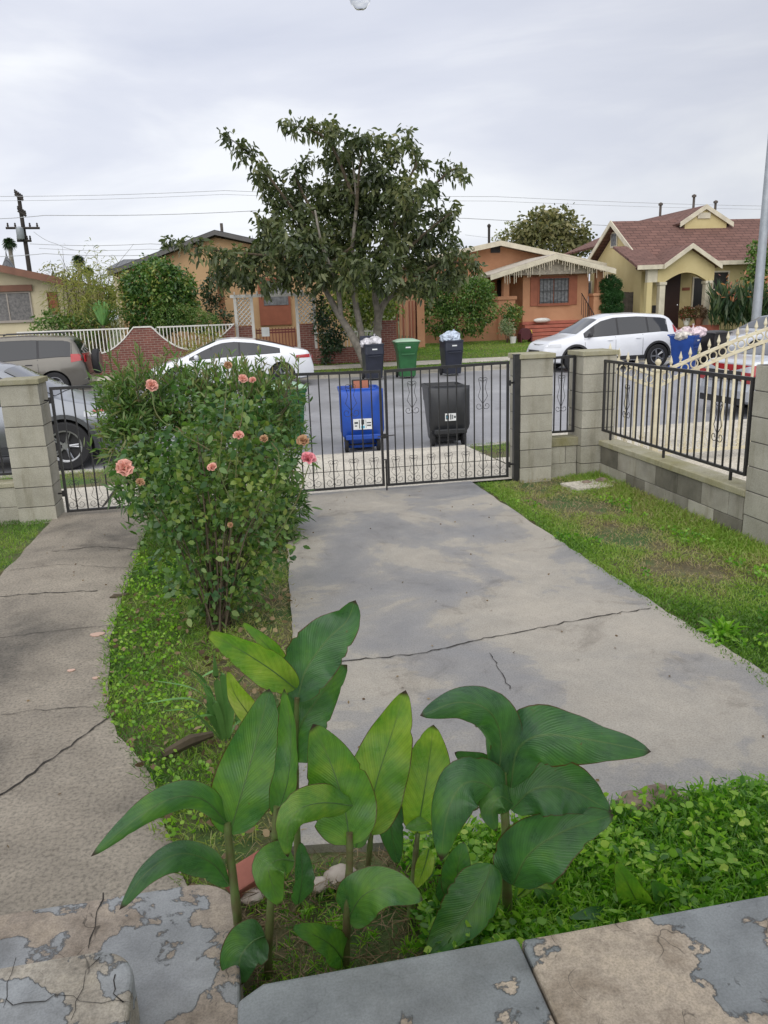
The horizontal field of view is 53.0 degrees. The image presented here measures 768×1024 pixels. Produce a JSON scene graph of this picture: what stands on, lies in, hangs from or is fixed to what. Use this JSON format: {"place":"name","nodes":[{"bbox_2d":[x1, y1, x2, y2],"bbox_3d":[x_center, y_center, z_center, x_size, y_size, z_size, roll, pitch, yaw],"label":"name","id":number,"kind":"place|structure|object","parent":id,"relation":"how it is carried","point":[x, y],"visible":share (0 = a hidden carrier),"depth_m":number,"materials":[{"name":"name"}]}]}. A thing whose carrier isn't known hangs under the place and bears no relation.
{"place":"outdoors","nodes":[
{"label":"outdoors","id":0,"kind":"place"},
{"bbox_2d":[61,457,505,511],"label":"sidewalk","id":1,"kind":"structure","parent":0,"point":[82,499],"depth_m":8.96,"materials":[{"name":"concrete"}]},
{"bbox_2d":[97,357,509,380],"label":"sidewalk","id":2,"kind":"structure","parent":0,"point":[386,364],"depth_m":26.64,"materials":[{"name":"concrete"}]},
{"bbox_2d":[0,361,752,472],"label":"street","id":3,"kind":"structure","parent":0,"point":[325,417],"depth_m":16.50,"materials":[{"name":"grey asphalt"}]},
{"bbox_2d":[0,331,102,389],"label":"parked car","id":4,"kind":"object","parent":3,"relation":"on","point":[69,360],"visible":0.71,"depth_m":20.96,"materials":[{"name":"beige paint"}]},
{"bbox_2d":[0,362,126,469],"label":"parked car","id":5,"kind":"object","parent":3,"relation":"on","point":[7,370],"visible":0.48,"depth_m":11.77,"materials":[{"name":"paint"}]},
{"bbox_2d":[151,337,313,390],"bbox_3d":[-4.484,-4.386,22.532,4.702,1.437,2.130,-5,15,-10],"label":"parked car","id":6,"kind":"object","parent":3,"relation":"on","point":[248,347],"visible":0.38,"depth_m":21.82,"materials":[{"name":"white paint"}]},
{"bbox_2d":[337,384,383,451],"bbox_3d":[-0.391,-1.547,12.642,0.700,1.034,0.973,-4,15,-6],"label":"wheelie bin","id":7,"kind":"object","parent":3,"relation":"on","point":[357,422],"visible":0.8,"depth_m":12.19,"materials":[{"name":"plastic"}]},
{"bbox_2d":[359,335,383,378],"bbox_3d":[-0.351,-4.673,23.337,0.620,1.299,0.787,-5,15,-13],"label":"wheelie bin","id":8,"kind":"object","parent":3,"relation":"on","point":[372,355],"visible":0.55,"depth_m":23.06,"materials":[{"name":"plastic"}]},
{"bbox_2d":[392,338,420,376],"bbox_3d":[0.683,-4.699,23.517,0.771,1.185,0.909,-4,15,-7],"label":"wheelie bin","id":9,"kind":"object","parent":3,"relation":"on","point":[406,349],"visible":0.91,"depth_m":23.19,"materials":[{"name":"plastic"}]},
{"bbox_2d":[421,382,469,445],"bbox_3d":[1.021,-1.658,12.925,0.680,1.004,0.973,-4,15,-7],"label":"wheelie bin","id":10,"kind":"object","parent":3,"relation":"on","point":[443,410],"visible":0.77,"depth_m":12.50,"materials":[{"name":"plastic"}]},
{"bbox_2d":[439,340,463,374],"bbox_3d":[2.084,-4.803,23.876,0.610,1.102,0.787,-5,15,-12],"label":"wheelie bin","id":11,"kind":"object","parent":3,"relation":"on","point":[451,352],"visible":0.76,"depth_m":23.57,"materials":[{"name":"plastic"}]},
{"bbox_2d":[526,312,676,369],"bbox_3d":[6.947,-5.441,24.455,4.614,1.689,2.131,-5,15,-10],"label":"parked car","id":12,"kind":"object","parent":3,"relation":"on","point":[642,336],"visible":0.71,"depth_m":23.73,"materials":[{"name":"white paint"}]},
{"bbox_2d":[666,334,701,368],"bbox_3d":[8.954,-4.770,22.990,0.867,1.063,0.670,11,19,40],"label":"wheelie bin","id":13,"kind":"object","parent":3,"relation":"on","point":[683,346],"visible":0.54,"depth_m":22.76,"materials":[{"name":"plastic"}]},
{"bbox_2d":[696,330,732,365],"bbox_3d":[10.121,-5.022,23.669,0.672,1.108,0.810,-7,16,-19],"label":"wheelie bin","id":14,"kind":"object","parent":3,"relation":"on","point":[712,335],"visible":0.42,"depth_m":23.37,"materials":[{"name":"plastic"}]},
{"bbox_2d":[699,343,767,407],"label":"parked car","id":15,"kind":"object","parent":3,"relation":"on","point":[739,365],"visible":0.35,"depth_m":14.65,"materials":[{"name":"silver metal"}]},
{"bbox_2d":[726,315,767,353],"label":"parked car","id":16,"kind":"object","parent":3,"relation":"on","point":[760,322],"visible":0.21,"depth_m":24.82,"materials":[{"name":"silver metal"}]},
{"bbox_2d":[0,310,767,996],"bbox_3d":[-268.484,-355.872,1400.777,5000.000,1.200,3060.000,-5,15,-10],"label":"ground","id":17,"kind":"structure","parent":0,"point":[384,936],"depth_m":4.81,"materials":[{"name":"soil"}]},
{"bbox_2d":[0,479,18,524],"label":"block wall","id":18,"kind":"structure","parent":17,"relation":"on","point":[8,508],"depth_m":7.78,"materials":[{"name":"beige concrete"}]},
{"bbox_2d":[6,189,39,270],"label":"utility pole","id":19,"kind":"object","parent":17,"relation":"on","point":[21,236],"visible":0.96,"depth_m":54.69,"materials":[{"name":"wood"}]},
{"bbox_2d":[0,190,748,205],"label":"power line","id":20,"kind":"object","parent":19,"relation":"attached to","point":[305,193],"visible":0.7,"depth_m":58.90,"materials":[{"name":"black metal"}]},
{"bbox_2d":[0,519,50,570],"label":"lawn grass","id":21,"kind":"structure","parent":17,"relation":"on","point":[23,531],"depth_m":7.25,"materials":[{"name":"green plant"}]},
{"bbox_2d":[0,376,64,524],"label":"block pillar","id":22,"kind":"structure","parent":17,"relation":"on","point":[27,419],"depth_m":7.64,"materials":[{"name":"beige concrete"}]},
{"bbox_2d":[44,384,154,512],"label":"walkway gate","id":23,"kind":"structure","parent":22,"relation":"attached to","point":[64,493],"depth_m":7.81,"materials":[{"name":"black metal"}]},
{"bbox_2d":[0,265,109,351],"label":"beige house","id":24,"kind":"structure","parent":17,"relation":"on","point":[21,291],"depth_m":26.70,"materials":[{"name":"beige paint"}]},
{"bbox_2d":[0,291,33,322],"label":"window","id":25,"kind":"structure","parent":24,"relation":"in","point":[15,307],"depth_m":26.69,"materials":[{"name":"grey glass"}]},
{"bbox_2d":[24,307,100,342],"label":"leafy shrub","id":26,"kind":"object","parent":17,"relation":"on","point":[50,322],"visible":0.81,"depth_m":25.91,"materials":[{"name":"green plant"}]},
{"bbox_2d":[36,237,139,351],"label":"bamboo clump","id":27,"kind":"object","parent":17,"relation":"on","point":[85,299],"visible":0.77,"depth_m":26.25,"materials":[{"name":"green plant"}]},
{"bbox_2d":[0,508,186,914],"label":"walkway","id":28,"kind":"structure","parent":17,"relation":"on","point":[51,838],"depth_m":3.75,"materials":[{"name":"concrete"}]},
{"bbox_2d":[0,546,648,794],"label":"cracks","id":29,"kind":"object","parent":28,"relation":"on","point":[26,776],"visible":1,"depth_m":4.45,"materials":[{"name":"black concrete"}]},
{"bbox_2d":[77,300,126,349],"bbox_3d":[-9.482,-5.883,26.049,2.000,2.526,0.555,-5,15,-10],"label":"fan palm","id":30,"kind":"object","parent":17,"relation":"on","point":[101,318],"visible":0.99,"depth_m":25.95,"materials":[{"name":"green plant"}]},
{"bbox_2d":[0,885,243,1023],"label":"porch landing","id":31,"kind":"object","parent":17,"relation":"on","point":[166,944],"visible":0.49,"depth_m":2.30,"materials":[{"name":"paint"}]},
{"bbox_2d":[3,892,126,1019],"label":"step cracks","id":32,"kind":"object","parent":31,"relation":"on","point":[122,1001],"visible":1,"depth_m":1.95,"materials":[{"name":"black concrete"}]},
{"bbox_2d":[0,952,139,1023],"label":"porch step","id":33,"kind":"object","parent":31,"relation":"on","point":[45,980],"visible":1,"depth_m":1.96,"materials":[{"name":"paint"}]},
{"bbox_2d":[17,323,234,374],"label":"brick wall","id":34,"kind":"structure","parent":17,"relation":"on","point":[150,340],"depth_m":25.70,"materials":[{"name":"red brick"}]},
{"bbox_2d":[112,252,200,339],"bbox_3d":[-7.908,-7.113,27.122,3.072,3.867,2.300,-5,15,-10],"label":"citrus tree","id":35,"kind":"object","parent":17,"relation":"on","point":[172,286],"visible":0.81,"depth_m":26.50,"materials":[{"name":"green plant"}]},
{"bbox_2d":[91,689,278,925],"bbox_3d":[-0.514,0.994,2.196,0.579,0.841,0.118,-13,18,-37],"label":"canna plant","id":36,"kind":"object","parent":17,"relation":"on","point":[231,800],"visible":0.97,"depth_m":2.25,"materials":[{"name":"green plant"}]},
{"bbox_2d":[149,300,222,347],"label":"clipped hedge","id":37,"kind":"object","parent":17,"relation":"on","point":[188,316],"visible":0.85,"depth_m":26.57,"materials":[{"name":"green plant"}]},
{"bbox_2d":[103,549,271,840],"bbox_3d":[-1.360,0.800,4.702,0.669,0.092,3.983,-7,15,-18],"label":"clover patch","id":38,"kind":"object","parent":17,"relation":"on","point":[176,777],"visible":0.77,"depth_m":4.17,"materials":[{"name":"green plant"}]},
{"bbox_2d":[161,731,213,757],"bbox_3d":[-0.907,1.068,3.565,0.250,0.068,0.057,-14,19,-39],"label":"dead root","id":39,"kind":"object","parent":17,"relation":"on","point":[186,742],"visible":0.86,"depth_m":3.54,"materials":[{"name":"brown wood"}]},
{"bbox_2d":[142,654,244,741],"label":"strap leaf plant","id":40,"kind":"object","parent":17,"relation":"on","point":[219,714],"visible":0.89,"depth_m":3.54,"materials":[{"name":"green plant"}]},
{"bbox_2d":[103,580,291,884],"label":"leaf litter","id":41,"kind":"object","parent":17,"relation":"on","point":[266,832],"visible":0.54,"depth_m":4.29,"materials":[{"name":"brown plant"}]},
{"bbox_2d":[92,514,307,889],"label":"grass strip","id":42,"kind":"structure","parent":17,"relation":"on","point":[199,665],"depth_m":4.43,"materials":[{"name":"green plant"}]},
{"bbox_2d":[176,322,225,355],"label":"roadside weeds","id":43,"kind":"object","parent":17,"relation":"on","point":[203,341],"visible":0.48,"depth_m":25.52,"materials":[{"name":"green plant"}]},
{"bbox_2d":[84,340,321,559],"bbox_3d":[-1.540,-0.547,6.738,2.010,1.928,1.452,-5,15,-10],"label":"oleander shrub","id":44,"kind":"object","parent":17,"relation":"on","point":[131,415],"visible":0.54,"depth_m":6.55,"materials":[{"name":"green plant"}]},
{"bbox_2d":[109,361,316,633],"bbox_3d":[-1.089,-0.025,5.077,1.282,1.876,0.923,-5,15,-10],"label":"rose bush","id":45,"kind":"object","parent":17,"relation":"on","point":[225,593],"visible":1,"depth_m":4.98,"materials":[{"name":"green plant"}]},
{"bbox_2d":[107,223,351,347],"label":"tan house","id":46,"kind":"structure","parent":17,"relation":"on","point":[277,312],"depth_m":31.65,"materials":[{"name":"paint"}]},
{"bbox_2d":[258,278,291,325],"bbox_3d":[-4.533,-8.732,31.925,1.299,1.900,0.068,-5,15,-10],"label":"window","id":47,"kind":"structure","parent":46,"relation":"in","point":[269,314],"depth_m":32.02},
{"bbox_2d":[225,850,258,898],"bbox_3d":[-0.459,1.270,2.712,0.107,0.076,0.200,12,20,43],"label":"brick","id":48,"kind":"object","parent":17,"relation":"on","point":[246,881],"visible":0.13,"depth_m":2.66,"materials":[{"name":"brick"}]},
{"bbox_2d":[1,441,509,485],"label":"verge grass","id":49,"kind":"structure","parent":17,"relation":"on","point":[151,475],"depth_m":10.70,"materials":[{"name":"green plant"}]},
{"bbox_2d":[220,689,314,984],"bbox_3d":[-0.329,0.973,2.195,0.343,0.925,0.161,-13,18,-35],"label":"canna plant","id":50,"kind":"object","parent":17,"relation":"on","point":[247,947],"visible":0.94,"depth_m":2.20,"materials":[{"name":"green plant"}]},
{"bbox_2d":[230,290,317,363],"bbox_3d":[-3.733,-6.267,26.736,2.978,2.712,0.850,-5,15,-10],"label":"lattice arbour","id":51,"kind":"object","parent":17,"relation":"on","point":[306,338],"visible":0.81,"depth_m":26.52,"materials":[{"name":"white paint"}]},
{"bbox_2d":[256,327,295,346],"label":"garden gate","id":52,"kind":"structure","parent":51,"relation":"attached to","point":[265,332],"depth_m":26.84,"materials":[{"name":"red metal"}]},
{"bbox_2d":[206,600,359,917],"bbox_3d":[-0.280,0.853,2.490,0.471,1.116,0.197,-5,15,-10],"label":"canna plant","id":53,"kind":"object","parent":17,"relation":"on","point":[307,672],"visible":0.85,"depth_m":2.41,"materials":[{"name":"green plant"}]},
{"bbox_2d":[261,328,322,347],"bbox_3d":[-3.578,-6.650,30.263,2.400,1.050,0.600,-5,15,-10],"label":"fence","id":54,"kind":"object","parent":17,"relation":"on","point":[289,338],"visible":0.14,"depth_m":29.88,"materials":[{"name":"orange paint"}]},
{"bbox_2d":[158,109,487,368],"bbox_3d":[-1.676,-8.398,24.600,10.623,7.990,4.669,-5,15,-10],"label":"street tree","id":55,"kind":"object","parent":17,"relation":"on","point":[350,196],"visible":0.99,"depth_m":24.05,"materials":[{"name":"green plant"}]},
{"bbox_2d":[309,291,347,364],"bbox_3d":[-1.908,-6.402,26.699,1.338,2.693,1.392,-5,15,-10],"label":"ivy mound","id":56,"kind":"object","parent":17,"relation":"on","point":[330,337],"visible":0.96,"depth_m":26.55,"materials":[{"name":"green plant"}]},
{"bbox_2d":[323,863,355,887],"bbox_3d":[-0.152,1.289,2.720,0.124,0.064,0.101,-5,15,-10],"label":"stone","id":57,"kind":"object","parent":17,"relation":"on","point":[334,871],"visible":0.48,"depth_m":2.70,"materials":[{"name":"white stone"}]},
{"bbox_2d":[276,724,422,969],"bbox_3d":[-0.102,1.024,2.248,0.405,0.812,0.199,-5,15,-10],"label":"canna plant","id":58,"kind":"object","parent":17,"relation":"on","point":[335,798],"visible":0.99,"depth_m":2.24,"materials":[{"name":"green plant"}]},
{"bbox_2d":[314,320,396,364],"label":"brick wall","id":59,"kind":"structure","parent":17,"relation":"on","point":[349,354],"depth_m":26.98,"materials":[{"name":"red brick"}]},
{"bbox_2d":[208,445,511,494],"bbox_3d":[-0.432,-0.577,10.436,3.850,0.250,3.620,-5,15,-10],"label":"driveway apron","id":60,"kind":"object","parent":17,"relation":"on","point":[327,458],"visible":0.44,"depth_m":10.07,"materials":[{"name":"concrete"}]},
{"bbox_2d":[316,270,404,346],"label":"garden shrub","id":61,"kind":"object","parent":17,"relation":"on","point":[364,297],"visible":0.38,"depth_m":28.94,"materials":[{"name":"green plant"}]},
{"bbox_2d":[241,844,536,997],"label":"soil","id":62,"kind":"structure","parent":17,"relation":"on","point":[354,931],"depth_m":2.48,"materials":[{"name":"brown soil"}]},
{"bbox_2d":[78,357,699,390],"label":"curb","id":63,"kind":"structure","parent":17,"relation":"on","point":[488,367],"depth_m":25.03,"materials":[{"name":"concrete"}]},
{"bbox_2d":[238,939,554,1023],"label":"porch floor","id":64,"kind":"structure","parent":17,"relation":"on","point":[492,983],"depth_m":1.92,"materials":[{"name":"grey paint"}]},
{"bbox_2d":[353,690,449,933],"bbox_3d":[0.045,1.014,2.494,0.347,0.887,0.174,1,15,12],"label":"canna plant","id":65,"kind":"object","parent":17,"relation":"on","point":[403,773],"visible":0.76,"depth_m":2.46,"materials":[{"name":"green plant"}]},
{"bbox_2d":[396,298,424,347],"bbox_3d":[1.052,-7.458,30.919,1.164,2.152,0.150,-5,15,-10],"label":"orange fence","id":66,"kind":"object","parent":17,"relation":"on","point":[419,325],"visible":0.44,"depth_m":30.82,"materials":[{"name":"paint"}]},
{"bbox_2d":[416,274,501,339],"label":"boxy hedge","id":67,"kind":"object","parent":17,"relation":"on","point":[464,304],"visible":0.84,"depth_m":31.17,"materials":[{"name":"green plant"}]},
{"bbox_2d":[387,240,615,342],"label":"orange house","id":68,"kind":"structure","parent":17,"relation":"on","point":[536,283],"depth_m":33.60,"materials":[{"name":"paint"}]},
{"bbox_2d":[537,276,570,305],"bbox_3d":[7.412,-9.632,33.555,1.537,1.230,0.088,-5,15,-10],"label":"window","id":69,"kind":"structure","parent":68,"relation":"in","point":[550,286],"depth_m":33.57,"materials":[{"name":"grey glass"}]},
{"bbox_2d":[497,300,524,340],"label":"potted plant","id":70,"kind":"object","parent":17,"relation":"on","point":[511,310],"visible":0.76,"depth_m":32.24,"materials":[{"name":"green plant"}]},
{"bbox_2d":[512,354,520,481],"bbox_3d":[1.482,-1.018,8.635,0.075,1.480,0.075,-5,15,-10],"label":"gate post","id":71,"kind":"object","parent":17,"relation":"on","point":[516,418],"visible":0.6,"depth_m":8.60,"materials":[{"name":"black metal"}]},
{"bbox_2d":[377,361,512,485],"bbox_3d":[0.724,-0.975,8.497,1.635,1.300,0.071,-5,15,-11],"label":"driveway gate leaf","id":72,"kind":"object","parent":71,"relation":"attached to","point":[508,384],"visible":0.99,"depth_m":8.50,"materials":[{"name":"black metal"}]},
{"bbox_2d":[293,772,767,958],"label":"bed weed blades","id":73,"kind":"object","parent":17,"relation":"on","point":[583,901],"visible":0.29,"depth_m":2.63,"materials":[{"name":"green plant"}]},
{"bbox_2d":[508,351,555,482],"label":"block pillar","id":74,"kind":"structure","parent":17,"relation":"on","point":[536,410],"depth_m":8.65,"materials":[{"name":"beige concrete"}]},
{"bbox_2d":[420,686,650,953],"bbox_3d":[0.439,0.967,2.357,0.690,0.967,0.259,-5,15,-10],"label":"canna plant","id":75,"kind":"object","parent":17,"relation":"on","point":[532,759],"visible":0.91,"depth_m":2.32,"materials":[{"name":"green plant"}]},
{"bbox_2d":[495,202,597,258],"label":"background tree","id":76,"kind":"object","parent":17,"relation":"on","point":[546,229],"visible":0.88,"depth_m":45.03,"materials":[{"name":"green plant"}]},
{"bbox_2d":[551,434,577,478],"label":"block wall","id":77,"kind":"structure","parent":17,"relation":"on","point":[564,448],"depth_m":8.92,"materials":[{"name":"beige concrete"}]},
{"bbox_2d":[552,355,575,432],"bbox_3d":[2.031,-1.345,8.822,0.330,0.880,0.026,-5,15,-10],"label":"iron fence panel","id":78,"kind":"object","parent":77,"relation":"on","point":[573,391],"visible":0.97,"depth_m":8.83,"materials":[{"name":"black paint"}]},
{"bbox_2d":[395,773,767,954],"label":"pointed weeds","id":79,"kind":"object","parent":17,"relation":"on","point":[754,880],"visible":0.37,"depth_m":2.62,"materials":[{"name":"green plant"}]},
{"bbox_2d":[560,479,615,493],"bbox_3d":[2.277,-0.285,8.424,0.630,0.055,0.380,-5,15,-10],"label":"concrete slab","id":80,"kind":"object","parent":17,"relation":"on","point":[573,485],"depth_m":8.35,"materials":[{"name":"beige concrete"}]},
{"bbox_2d":[568,348,619,475],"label":"block pillar","id":81,"kind":"structure","parent":17,"relation":"on","point":[588,433],"depth_m":8.76,"materials":[{"name":"beige concrete"}]},
{"bbox_2d":[597,274,624,313],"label":"cypress hedge","id":82,"kind":"object","parent":17,"relation":"on","point":[612,297],"visible":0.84,"depth_m":33.43,"materials":[{"name":"green plant"}]},
{"bbox_2d":[478,469,767,686],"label":"lawn grass","id":83,"kind":"structure","parent":17,"relation":"on","point":[739,541],"depth_m":6.16,"materials":[{"name":"green plant"}]},
{"bbox_2d":[569,861,677,920],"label":"canna plant","id":84,"kind":"object","parent":17,"relation":"on","point":[628,885],"visible":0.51,"depth_m":2.46,"materials":[{"name":"green plant"}]},
{"bbox_2d":[612,790,659,815],"bbox_3d":[0.988,1.159,3.003,0.203,0.129,0.168,-5,15,-10],"label":"rock","id":85,"kind":"object","parent":17,"relation":"on","point":[631,797],"visible":0.26,"depth_m":2.98,"materials":[{"name":"grey stone"}]},
{"bbox_2d":[513,492,767,655],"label":"lawn weeds","id":86,"kind":"object","parent":17,"relation":"on","point":[711,634],"visible":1,"depth_m":5.81,"materials":[{"name":"green plant"}]},
{"bbox_2d":[522,896,767,1023],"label":"porch floor","id":87,"kind":"structure","parent":17,"relation":"on","point":[707,965],"depth_m":1.97,"materials":[{"name":"grey paint"}]},
{"bbox_2d":[552,419,748,480],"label":"neighbour drive","id":88,"kind":"structure","parent":17,"relation":"on","point":[719,455],"depth_m":10.76,"materials":[{"name":"concrete"}]},
{"bbox_2d":[649,359,663,451],"bbox_3d":[3.308,-1.197,9.378,0.110,1.320,0.110,-5,15,-10],"label":"ornate gate post","id":89,"kind":"object","parent":17,"relation":"on","point":[657,362],"visible":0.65,"depth_m":9.32,"materials":[{"name":"beige metal"}]},
{"bbox_2d":[609,343,653,447],"bbox_3d":[2.915,-1.341,9.266,0.696,1.383,0.044,-5,15,-10],"label":"ornate gate leaf","id":90,"kind":"object","parent":89,"relation":"attached to","point":[635,393],"visible":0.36,"depth_m":9.26,"materials":[{"name":"beige paint"}]},
{"bbox_2d":[658,318,767,453],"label":"ornate gate leaf","id":91,"kind":"object","parent":89,"relation":"attached to","point":[734,352],"visible":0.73,"depth_m":9.41,"materials":[{"name":"beige paint"}]},
{"bbox_2d":[565,194,767,330],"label":"yellow house","id":92,"kind":"structure","parent":17,"relation":"on","point":[669,265],"depth_m":35.39,"materials":[{"name":"paint"}]},
{"bbox_2d":[664,274,680,327],"bbox_3d":[13.165,-9.599,35.127,0.709,2.505,0.112,-5,15,-10],"label":"front door","id":93,"kind":"structure","parent":92,"relation":"in","point":[672,289],"depth_m":35.10,"materials":[{"name":"brown wood"}]},
{"bbox_2d":[691,277,702,308],"bbox_3d":[14.442,-10.023,35.274,0.767,1.463,0.088,-5,15,-10],"label":"window","id":94,"kind":"structure","parent":92,"relation":"in","point":[696,296],"depth_m":35.27,"materials":[{"name":"black glass"}]},
{"bbox_2d":[599,439,745,533],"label":"block wall","id":95,"kind":"structure","parent":17,"relation":"on","point":[712,494],"depth_m":7.32,"materials":[{"name":"beige concrete"}]},
{"bbox_2d":[601,359,754,479],"bbox_3d":[2.711,-0.959,7.440,0.028,0.875,2.590,-5,15,-10],"label":"iron fence panel","id":96,"kind":"object","parent":95,"relation":"on","point":[718,413],"visible":1,"depth_m":7.14,"materials":[{"name":"black paint"}]},
{"bbox_2d":[697,614,751,644],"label":"rosette weed","id":97,"kind":"object","parent":17,"relation":"on","point":[722,626],"visible":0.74,"depth_m":4.59,"materials":[{"name":"green plant"}]},
{"bbox_2d":[704,271,767,330],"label":"bird of paradise","id":98,"kind":"object","parent":17,"relation":"on","point":[728,303],"visible":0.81,"depth_m":32.62,"materials":[{"name":"green plant"}]},
{"bbox_2d":[739,237,767,287],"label":"tall shrub","id":99,"kind":"object","parent":17,"relation":"on","point":[752,252],"visible":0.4,"depth_m":33.95,"materials":[{"name":"green plant"}]},
{"bbox_2d":[742,364,767,544],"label":"block pillar","id":100,"kind":"structure","parent":17,"relation":"on","point":[755,519],"depth_m":6.12,"materials":[{"name":"beige concrete"}]},
{"bbox_2d":[751,139,767,320],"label":"street light pole","id":101,"kind":"object","parent":17,"relation":"on","point":[759,276],"visible":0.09,"depth_m":27.10,"materials":[{"name":"metal"}]},
{"bbox_2d":[0,0,767,319],"label":"sky","id":102,"kind":"structure","parent":0,"point":[650,103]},
{"bbox_2d":[88,330,730,384],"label":"lawn grass","id":103,"kind":"structure","parent":0,"point":[480,345],"depth_m":29.19,"materials":[{"name":"green plant"}]},
{"bbox_2d":[287,481,767,854],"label":"driveway","id":104,"kind":"structure","parent":0,"point":[701,710],"depth_m":4.61,"materials":[{"name":"concrete"}]},
{"bbox_2d":[234,370,387,491],"bbox_3d":[-0.764,-0.800,8.239,1.594,1.380,0.100,-5,15,-10],"label":"driveway gate leaf","id":105,"kind":"object","parent":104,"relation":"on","point":[351,413],"visible":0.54,"depth_m":8.33,"materials":[{"name":"black metal"}]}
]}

